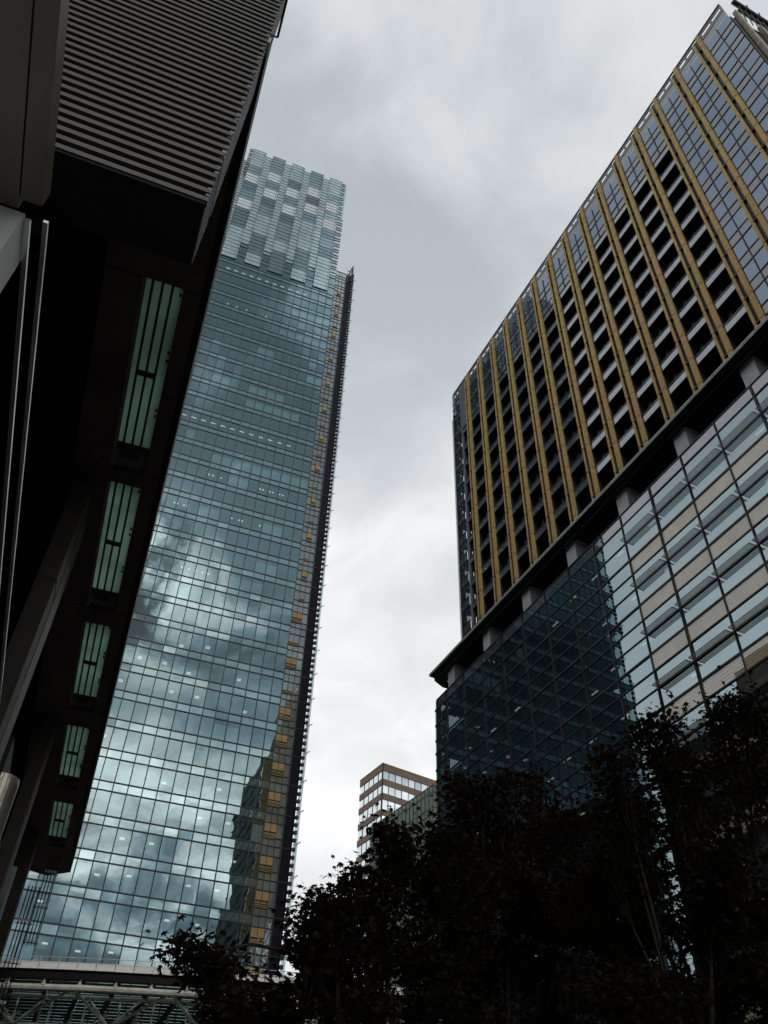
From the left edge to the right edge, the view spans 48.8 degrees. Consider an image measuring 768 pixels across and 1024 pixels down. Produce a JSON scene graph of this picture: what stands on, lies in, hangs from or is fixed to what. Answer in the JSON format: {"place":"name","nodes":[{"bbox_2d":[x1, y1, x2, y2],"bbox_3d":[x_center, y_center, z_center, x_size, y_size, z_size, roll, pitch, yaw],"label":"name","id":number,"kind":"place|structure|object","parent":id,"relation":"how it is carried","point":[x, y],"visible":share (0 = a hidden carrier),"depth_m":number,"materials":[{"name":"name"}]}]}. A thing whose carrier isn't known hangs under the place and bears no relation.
{"place":"outdoors","nodes":[
{"label":"outdoors","id":0,"kind":"place"},
{"bbox_2d":[0,149,354,1023],"bbox_3d":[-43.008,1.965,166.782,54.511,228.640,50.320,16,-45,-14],"label":"glass tower","id":1,"kind":"structure","parent":0,"point":[192,807],"depth_m":126.68,"materials":[{"name":"glass"}]},
{"bbox_2d":[318,763,436,1017],"bbox_3d":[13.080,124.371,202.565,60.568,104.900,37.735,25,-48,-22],"label":"brown banded building","id":2,"kind":"structure","parent":0,"point":[384,785],"depth_m":214.18,"materials":[{"name":"concrete"}]},
{"bbox_2d":[357,839,369,856],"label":"ribbon window","id":3,"kind":"structure","parent":2,"relation":"in","point":[362,848],"depth_m":208.12,"materials":[{"name":"grey glass"}]},
{"bbox_2d":[357,815,385,840],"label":"ribbon window","id":4,"kind":"structure","parent":2,"relation":"in","point":[362,832],"depth_m":210.26,"materials":[{"name":"grey glass"}]},
{"bbox_2d":[358,798,401,824],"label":"ribbon window","id":5,"kind":"structure","parent":2,"relation":"in","point":[383,803],"depth_m":210.41,"materials":[{"name":"grey glass"}]},
{"bbox_2d":[359,784,415,808],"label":"ribbon window","id":6,"kind":"structure","parent":2,"relation":"in","point":[383,788],"depth_m":213.47,"materials":[{"name":"grey glass"}]},
{"bbox_2d":[360,770,428,794],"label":"ribbon window","id":7,"kind":"structure","parent":2,"relation":"in","point":[386,775],"depth_m":216.62,"materials":[{"name":"grey glass"}]},
{"bbox_2d":[367,785,439,1023],"bbox_3d":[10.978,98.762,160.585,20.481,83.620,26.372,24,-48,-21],"label":"glass annex","id":8,"kind":"object","parent":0,"point":[424,801],"visible":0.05,"depth_m":178.26,"materials":[{"name":"grey glass"}]},
{"bbox_2d":[244,0,767,1008],"label":"sky","id":9,"kind":"structure","parent":0,"point":[463,138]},
{"bbox_2d":[429,0,767,1023],"bbox_3d":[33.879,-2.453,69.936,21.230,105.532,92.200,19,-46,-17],"label":"ochre ribbed building","id":10,"kind":"structure","parent":0,"point":[611,428],"depth_m":78.94,"materials":[{"name":"concrete"}]},
{"bbox_2d":[454,402,459,423],"bbox_3d":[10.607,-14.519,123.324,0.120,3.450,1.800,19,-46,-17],"label":"window","id":11,"kind":"structure","parent":10,"relation":"in","point":[457,408],"depth_m":123.58,"materials":[{"name":"blue glass"}]},
{"bbox_2d":[455,417,460,438],"bbox_3d":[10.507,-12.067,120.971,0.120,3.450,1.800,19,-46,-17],"label":"window","id":12,"kind":"structure","parent":10,"relation":"in","point":[458,423],"depth_m":121.19,"materials":[{"name":"blue glass"}]},
{"bbox_2d":[455,432,461,454],"bbox_3d":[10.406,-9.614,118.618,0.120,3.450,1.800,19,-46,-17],"label":"window","id":13,"kind":"structure","parent":10,"relation":"in","point":[458,440],"depth_m":118.84,"materials":[{"name":"blue glass"}]},
{"bbox_2d":[456,448,462,471],"bbox_3d":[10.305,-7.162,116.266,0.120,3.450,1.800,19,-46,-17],"label":"window","id":14,"kind":"structure","parent":10,"relation":"in","point":[459,456],"depth_m":116.57,"materials":[{"name":"blue glass"}]},
{"bbox_2d":[457,465,463,489],"bbox_3d":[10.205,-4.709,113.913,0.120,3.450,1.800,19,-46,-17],"label":"window","id":15,"kind":"structure","parent":10,"relation":"in","point":[460,472],"depth_m":114.21,"materials":[{"name":"blue glass"}]},
{"bbox_2d":[458,482,464,507],"bbox_3d":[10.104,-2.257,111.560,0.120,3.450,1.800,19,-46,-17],"label":"window","id":16,"kind":"structure","parent":10,"relation":"in","point":[461,489],"depth_m":111.74,"materials":[{"name":"blue glass"}]},
{"bbox_2d":[458,500,465,526],"bbox_3d":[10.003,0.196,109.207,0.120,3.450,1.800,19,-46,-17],"label":"window","id":17,"kind":"structure","parent":10,"relation":"in","point":[461,510],"depth_m":109.40,"materials":[{"name":"blue glass"}]},
{"bbox_2d":[459,519,466,545],"bbox_3d":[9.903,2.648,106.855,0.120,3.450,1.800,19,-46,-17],"label":"window","id":18,"kind":"structure","parent":10,"relation":"in","point":[462,529],"depth_m":107.10,"materials":[{"name":"blue glass"}]},
{"bbox_2d":[460,539,467,567],"bbox_3d":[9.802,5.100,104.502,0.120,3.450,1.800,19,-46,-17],"label":"window","id":19,"kind":"structure","parent":10,"relation":"in","point":[463,548],"depth_m":104.79,"materials":[{"name":"blue glass"}]},
{"bbox_2d":[461,560,468,588],"bbox_3d":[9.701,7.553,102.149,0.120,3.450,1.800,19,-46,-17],"label":"window","id":20,"kind":"structure","parent":10,"relation":"in","point":[464,569],"depth_m":102.45,"materials":[{"name":"blue glass"}]},
{"bbox_2d":[462,582,469,611],"bbox_3d":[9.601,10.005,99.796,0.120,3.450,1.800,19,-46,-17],"label":"window","id":21,"kind":"structure","parent":10,"relation":"in","point":[465,591],"depth_m":100.05,"materials":[{"name":"blue glass"}]},
{"bbox_2d":[463,605,471,635],"bbox_3d":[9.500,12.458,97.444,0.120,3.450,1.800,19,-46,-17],"label":"window","id":22,"kind":"structure","parent":10,"relation":"in","point":[466,614],"depth_m":97.71,"materials":[{"name":"blue glass"}]},
{"bbox_2d":[470,376,477,400],"bbox_3d":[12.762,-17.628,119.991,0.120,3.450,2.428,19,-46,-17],"label":"window","id":23,"kind":"structure","parent":10,"relation":"in","point":[474,384],"depth_m":120.33,"materials":[{"name":"blue glass"}]},
{"bbox_2d":[470,391,478,409],"bbox_3d":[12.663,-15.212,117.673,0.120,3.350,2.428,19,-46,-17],"label":"window","id":24,"kind":"structure","parent":10,"relation":"in","point":[475,399],"depth_m":118.02,"materials":[{"name":"blue glass"}]},
{"bbox_2d":[482,357,490,382],"bbox_3d":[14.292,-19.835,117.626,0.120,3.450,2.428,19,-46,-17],"label":"window","id":25,"kind":"structure","parent":10,"relation":"in","point":[487,365],"depth_m":117.95,"materials":[{"name":"blue glass"}]},
{"bbox_2d":[483,371,491,391],"bbox_3d":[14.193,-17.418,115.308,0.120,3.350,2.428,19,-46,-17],"label":"window","id":26,"kind":"structure","parent":10,"relation":"in","point":[487,382],"depth_m":115.69,"materials":[{"name":"blue glass"}]},
{"bbox_2d":[495,337,504,363],"bbox_3d":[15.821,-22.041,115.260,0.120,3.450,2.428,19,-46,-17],"label":"window","id":27,"kind":"structure","parent":10,"relation":"in","point":[499,348],"depth_m":115.58,"materials":[{"name":"blue glass"}]},
{"bbox_2d":[497,353,505,373],"bbox_3d":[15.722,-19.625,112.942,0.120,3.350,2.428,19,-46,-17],"label":"window","id":28,"kind":"structure","parent":10,"relation":"in","point":[502,361],"depth_m":113.32,"materials":[{"name":"blue glass"}]},
{"bbox_2d":[509,317,519,343],"bbox_3d":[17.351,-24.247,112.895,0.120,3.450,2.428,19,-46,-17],"label":"window","id":29,"kind":"structure","parent":10,"relation":"in","point":[515,325],"depth_m":113.22,"materials":[{"name":"blue glass"}]},
{"bbox_2d":[511,332,520,353],"bbox_3d":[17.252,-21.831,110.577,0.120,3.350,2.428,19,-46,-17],"label":"window","id":30,"kind":"structure","parent":10,"relation":"in","point":[517,340],"depth_m":110.92,"materials":[{"name":"blue glass"}]},
{"bbox_2d":[523,297,533,322],"bbox_3d":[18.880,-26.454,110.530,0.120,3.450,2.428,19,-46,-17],"label":"window","id":31,"kind":"structure","parent":10,"relation":"in","point":[529,305],"depth_m":110.91,"materials":[{"name":"blue glass"}]},
{"bbox_2d":[525,311,535,332],"bbox_3d":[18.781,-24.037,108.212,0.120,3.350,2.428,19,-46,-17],"label":"window","id":32,"kind":"structure","parent":10,"relation":"in","point":[532,318],"depth_m":108.59,"materials":[{"name":"blue glass"}]},
{"bbox_2d":[538,275,549,301],"bbox_3d":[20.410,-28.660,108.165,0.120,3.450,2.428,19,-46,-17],"label":"window","id":33,"kind":"structure","parent":10,"relation":"in","point":[545,281],"depth_m":108.47,"materials":[{"name":"blue glass"}]},
{"bbox_2d":[540,289,551,311],"bbox_3d":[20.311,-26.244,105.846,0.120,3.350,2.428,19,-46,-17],"label":"window","id":34,"kind":"structure","parent":10,"relation":"in","point":[548,296],"depth_m":106.24,"materials":[{"name":"blue glass"}]},
{"bbox_2d":[553,252,565,279],"bbox_3d":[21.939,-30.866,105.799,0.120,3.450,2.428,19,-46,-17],"label":"window","id":35,"kind":"structure","parent":10,"relation":"in","point":[561,259],"depth_m":106.14,"materials":[{"name":"blue glass"}]},
{"bbox_2d":[556,266,567,288],"bbox_3d":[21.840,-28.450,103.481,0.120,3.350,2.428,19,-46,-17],"label":"window","id":36,"kind":"structure","parent":10,"relation":"in","point":[562,276],"depth_m":103.85,"materials":[{"name":"blue glass"}]},
{"bbox_2d":[569,227,582,255],"bbox_3d":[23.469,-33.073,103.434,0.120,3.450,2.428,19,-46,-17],"label":"window","id":37,"kind":"structure","parent":10,"relation":"in","point":[578,234],"depth_m":103.76,"materials":[{"name":"blue glass"}]},
{"bbox_2d":[572,241,585,265],"bbox_3d":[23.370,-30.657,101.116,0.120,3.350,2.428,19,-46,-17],"label":"window","id":38,"kind":"structure","parent":10,"relation":"in","point":[577,255],"depth_m":101.50,"materials":[{"name":"blue glass"}]},
{"bbox_2d":[586,202,600,231],"bbox_3d":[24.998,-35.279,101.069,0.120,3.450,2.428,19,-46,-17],"label":"window","id":39,"kind":"structure","parent":10,"relation":"in","point":[594,211],"depth_m":101.38,"materials":[{"name":"blue glass"}]},
{"bbox_2d":[590,216,603,240],"bbox_3d":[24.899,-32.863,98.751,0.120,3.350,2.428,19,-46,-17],"label":"window","id":40,"kind":"structure","parent":10,"relation":"in","point":[599,224],"depth_m":99.13,"materials":[{"name":"blue glass"}]},
{"bbox_2d":[603,176,619,205],"bbox_3d":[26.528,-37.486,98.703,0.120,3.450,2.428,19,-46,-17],"label":"window","id":41,"kind":"structure","parent":10,"relation":"in","point":[612,185],"depth_m":99.01,"materials":[{"name":"blue glass"}]},
{"bbox_2d":[608,190,622,214],"bbox_3d":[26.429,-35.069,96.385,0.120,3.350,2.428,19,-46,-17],"label":"window","id":42,"kind":"structure","parent":10,"relation":"in","point":[618,197],"depth_m":96.74,"materials":[{"name":"blue glass"}]},
{"bbox_2d":[622,148,639,178],"bbox_3d":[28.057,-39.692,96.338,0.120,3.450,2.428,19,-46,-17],"label":"window","id":43,"kind":"structure","parent":10,"relation":"in","point":[633,155],"depth_m":96.69,"materials":[{"name":"blue glass"}]},
{"bbox_2d":[627,161,642,186],"bbox_3d":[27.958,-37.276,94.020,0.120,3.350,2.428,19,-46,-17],"label":"window","id":44,"kind":"structure","parent":10,"relation":"in","point":[638,169],"depth_m":94.38,"materials":[{"name":"blue glass"}]},
{"bbox_2d":[642,119,660,150],"bbox_3d":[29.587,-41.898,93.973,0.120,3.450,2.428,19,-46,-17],"label":"window","id":45,"kind":"structure","parent":10,"relation":"in","point":[653,126],"depth_m":94.30,"materials":[{"name":"blue glass"}]},
{"bbox_2d":[647,132,664,158],"bbox_3d":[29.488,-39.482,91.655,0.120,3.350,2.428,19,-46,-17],"label":"window","id":46,"kind":"structure","parent":10,"relation":"in","point":[656,143],"depth_m":92.01,"materials":[{"name":"blue glass"}]},
{"bbox_2d":[662,88,681,120],"bbox_3d":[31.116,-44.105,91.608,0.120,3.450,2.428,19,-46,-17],"label":"window","id":47,"kind":"structure","parent":10,"relation":"in","point":[675,95],"depth_m":91.92,"materials":[{"name":"blue glass"}]},
{"bbox_2d":[668,100,688,133],"bbox_3d":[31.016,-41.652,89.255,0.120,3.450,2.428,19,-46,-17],"label":"window","id":48,"kind":"structure","parent":10,"relation":"in","point":[677,113],"depth_m":89.55,"materials":[{"name":"blue glass"}]},
{"bbox_2d":[675,113,696,146],"bbox_3d":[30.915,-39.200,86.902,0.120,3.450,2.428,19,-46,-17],"label":"window","id":49,"kind":"structure","parent":10,"relation":"in","point":[686,124],"depth_m":87.22,"materials":[{"name":"blue glass"}]},
{"bbox_2d":[681,127,704,161],"bbox_3d":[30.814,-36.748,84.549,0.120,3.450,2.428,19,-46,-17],"label":"window","id":50,"kind":"structure","parent":10,"relation":"in","point":[694,137],"depth_m":84.85,"materials":[{"name":"blue glass"}]},
{"bbox_2d":[683,56,704,88],"bbox_3d":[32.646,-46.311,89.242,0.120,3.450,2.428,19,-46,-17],"label":"window","id":51,"kind":"structure","parent":10,"relation":"in","point":[692,71],"depth_m":89.54,"materials":[{"name":"blue glass"}]},
{"bbox_2d":[689,141,712,176],"bbox_3d":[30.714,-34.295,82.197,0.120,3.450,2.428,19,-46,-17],"label":"window","id":52,"kind":"structure","parent":10,"relation":"in","point":[704,149],"depth_m":82.51,"materials":[{"name":"blue glass"}]},
{"bbox_2d":[690,68,712,101],"bbox_3d":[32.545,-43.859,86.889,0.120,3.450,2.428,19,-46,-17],"label":"window","id":53,"kind":"structure","parent":10,"relation":"in","point":[700,81],"depth_m":87.18,"materials":[{"name":"blue glass"}]},
{"bbox_2d":[696,156,721,193],"bbox_3d":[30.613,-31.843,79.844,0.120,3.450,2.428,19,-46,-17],"label":"window","id":54,"kind":"structure","parent":10,"relation":"in","point":[711,166],"depth_m":80.14,"materials":[{"name":"blue glass"}]},
{"bbox_2d":[698,80,721,114],"bbox_3d":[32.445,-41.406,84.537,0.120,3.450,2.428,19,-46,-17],"label":"window","id":55,"kind":"structure","parent":10,"relation":"in","point":[712,88],"depth_m":84.81,"materials":[{"name":"blue glass"}]},
{"bbox_2d":[705,93,729,128],"bbox_3d":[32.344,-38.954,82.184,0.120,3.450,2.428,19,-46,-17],"label":"window","id":56,"kind":"structure","parent":10,"relation":"in","point":[721,100],"depth_m":82.48,"materials":[{"name":"blue glass"}]},
{"bbox_2d":[705,172,730,210],"bbox_3d":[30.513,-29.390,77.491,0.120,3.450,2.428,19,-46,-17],"label":"window","id":57,"kind":"structure","parent":10,"relation":"in","point":[720,181],"depth_m":77.81,"materials":[{"name":"blue glass"}]},
{"bbox_2d":[706,15,734,55],"bbox_3d":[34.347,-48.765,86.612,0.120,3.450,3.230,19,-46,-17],"label":"window","id":58,"kind":"structure","parent":10,"relation":"in","point":[718,33],"depth_m":86.90,"materials":[{"name":"blue glass"}]},
{"bbox_2d":[713,106,739,143],"bbox_3d":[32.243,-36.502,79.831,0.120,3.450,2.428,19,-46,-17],"label":"window","id":59,"kind":"structure","parent":10,"relation":"in","point":[730,114],"depth_m":80.13,"materials":[{"name":"blue glass"}]},
{"bbox_2d":[713,188,740,228],"bbox_3d":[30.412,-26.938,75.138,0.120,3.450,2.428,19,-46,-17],"label":"window","id":60,"kind":"structure","parent":10,"relation":"in","point":[728,201],"depth_m":75.45,"materials":[{"name":"blue glass"}]},
{"bbox_2d":[713,25,743,67],"bbox_3d":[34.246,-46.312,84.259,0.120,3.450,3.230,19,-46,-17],"label":"window","id":61,"kind":"structure","parent":10,"relation":"in","point":[735,32],"depth_m":84.54,"materials":[{"name":"blue glass"}]},
{"bbox_2d":[722,121,749,158],"bbox_3d":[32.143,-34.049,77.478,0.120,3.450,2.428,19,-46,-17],"label":"window","id":62,"kind":"structure","parent":10,"relation":"in","point":[739,129],"depth_m":77.79,"materials":[{"name":"blue glass"}]},
{"bbox_2d":[722,206,751,248],"bbox_3d":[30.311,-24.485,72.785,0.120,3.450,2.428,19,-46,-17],"label":"window","id":63,"kind":"structure","parent":10,"relation":"in","point":[740,217],"depth_m":73.09,"materials":[{"name":"blue glass"}]},
{"bbox_2d":[722,36,753,80],"bbox_3d":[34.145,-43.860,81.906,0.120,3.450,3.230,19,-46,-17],"label":"window","id":64,"kind":"structure","parent":10,"relation":"in","point":[743,45],"depth_m":82.18,"materials":[{"name":"blue glass"}]},
{"bbox_2d":[731,136,759,175],"bbox_3d":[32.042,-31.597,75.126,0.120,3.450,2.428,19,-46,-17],"label":"window","id":65,"kind":"structure","parent":10,"relation":"in","point":[749,145],"depth_m":75.44,"materials":[{"name":"blue glass"}]},
{"bbox_2d":[731,49,763,93],"bbox_3d":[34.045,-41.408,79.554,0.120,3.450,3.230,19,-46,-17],"label":"window","id":66,"kind":"structure","parent":10,"relation":"in","point":[754,56],"depth_m":79.80,"materials":[{"name":"blue glass"}]},
{"bbox_2d":[732,226,762,269],"bbox_3d":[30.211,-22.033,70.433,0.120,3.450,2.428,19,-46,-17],"label":"window","id":67,"kind":"structure","parent":10,"relation":"in","point":[750,237],"depth_m":70.76,"materials":[{"name":"blue glass"}]},
{"bbox_2d":[739,61,767,107],"bbox_3d":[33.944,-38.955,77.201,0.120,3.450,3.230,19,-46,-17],"label":"window","id":68,"kind":"structure","parent":10,"relation":"in","point":[762,72],"depth_m":77.52,"materials":[{"name":"blue glass"}]},
{"bbox_2d":[741,152,767,193],"bbox_3d":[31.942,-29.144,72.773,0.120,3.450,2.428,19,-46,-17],"label":"window","id":69,"kind":"structure","parent":10,"relation":"in","point":[759,163],"depth_m":73.09,"materials":[{"name":"blue glass"}]},
{"bbox_2d":[743,246,767,291],"bbox_3d":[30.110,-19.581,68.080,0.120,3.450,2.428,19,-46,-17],"label":"window","id":70,"kind":"structure","parent":10,"relation":"in","point":[759,261],"depth_m":68.45,"materials":[{"name":"blue glass"}]},
{"bbox_2d":[749,84,767,123],"bbox_3d":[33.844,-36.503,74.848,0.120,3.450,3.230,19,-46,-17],"label":"window","id":71,"kind":"structure","parent":10,"relation":"in","point":[762,99],"depth_m":75.63,"materials":[{"name":"blue glass"}]},
{"bbox_2d":[751,175,767,212],"bbox_3d":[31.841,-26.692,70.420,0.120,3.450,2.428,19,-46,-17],"label":"window","id":72,"kind":"structure","parent":10,"relation":"in","point":[760,193],"depth_m":71.11,"materials":[{"name":"blue glass"}]},
{"bbox_2d":[754,277,767,315],"bbox_3d":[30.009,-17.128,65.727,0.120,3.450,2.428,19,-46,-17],"label":"window","id":73,"kind":"structure","parent":10,"relation":"in","point":[761,292],"depth_m":66.62,"materials":[{"name":"blue glass"}]},
{"bbox_2d":[760,113,767,133],"bbox_3d":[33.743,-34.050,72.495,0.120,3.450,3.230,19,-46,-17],"label":"window","id":74,"kind":"structure","parent":10,"relation":"in","point":[764,123],"depth_m":73.93,"materials":[{"name":"blue glass"}]},
{"bbox_2d":[762,207,767,221],"bbox_3d":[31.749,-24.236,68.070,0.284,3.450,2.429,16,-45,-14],"label":"window","id":75,"kind":"structure","parent":10,"relation":"in","point":[765,213],"depth_m":69.54,"materials":[{"name":"blue glass"}]},
{"label":"plaza","id":76,"kind":"structure","parent":0,"visible":0},
{"bbox_2d":[0,772,19,838],"bbox_3d":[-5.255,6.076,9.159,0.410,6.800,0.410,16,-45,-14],"label":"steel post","id":77,"kind":"object","parent":76,"relation":"on","point":[9,784],"visible":1,"depth_m":11.25,"materials":[{"name":"grey metal"}]},
{"bbox_2d":[0,0,287,1018],"bbox_3d":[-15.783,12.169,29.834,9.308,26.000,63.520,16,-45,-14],"label":"canopied building","id":78,"kind":"structure","parent":76,"relation":"on","point":[124,130],"depth_m":16.11,"materials":[{"name":"black metal"}]},
{"bbox_2d":[0,955,442,1023],"bbox_3d":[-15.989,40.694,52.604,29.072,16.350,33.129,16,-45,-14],"label":"glass roof canopy","id":79,"kind":"object","parent":76,"relation":"on","point":[144,1006],"visible":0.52,"depth_m":48.67,"materials":[{"name":"grey glass"}]},
{"bbox_2d":[139,799,535,1023],"bbox_3d":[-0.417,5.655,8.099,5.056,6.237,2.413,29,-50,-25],"label":"maple tree","id":80,"kind":"object","parent":76,"relation":"on","point":[328,982],"visible":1,"depth_m":8.76,"materials":[{"name":"green plant"}]},
{"bbox_2d":[416,759,684,1023],"bbox_3d":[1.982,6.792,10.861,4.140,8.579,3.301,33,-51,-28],"label":"maple tree","id":81,"kind":"object","parent":76,"relation":"on","point":[529,905],"visible":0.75,"depth_m":11.77,"materials":[{"name":"green plant"}]},
{"bbox_2d":[541,665,767,1023],"bbox_3d":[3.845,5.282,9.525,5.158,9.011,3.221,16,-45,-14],"label":"maple tree","id":82,"kind":"object","parent":76,"relation":"on","point":[706,997],"visible":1,"depth_m":9.87,"materials":[{"name":"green plant"}]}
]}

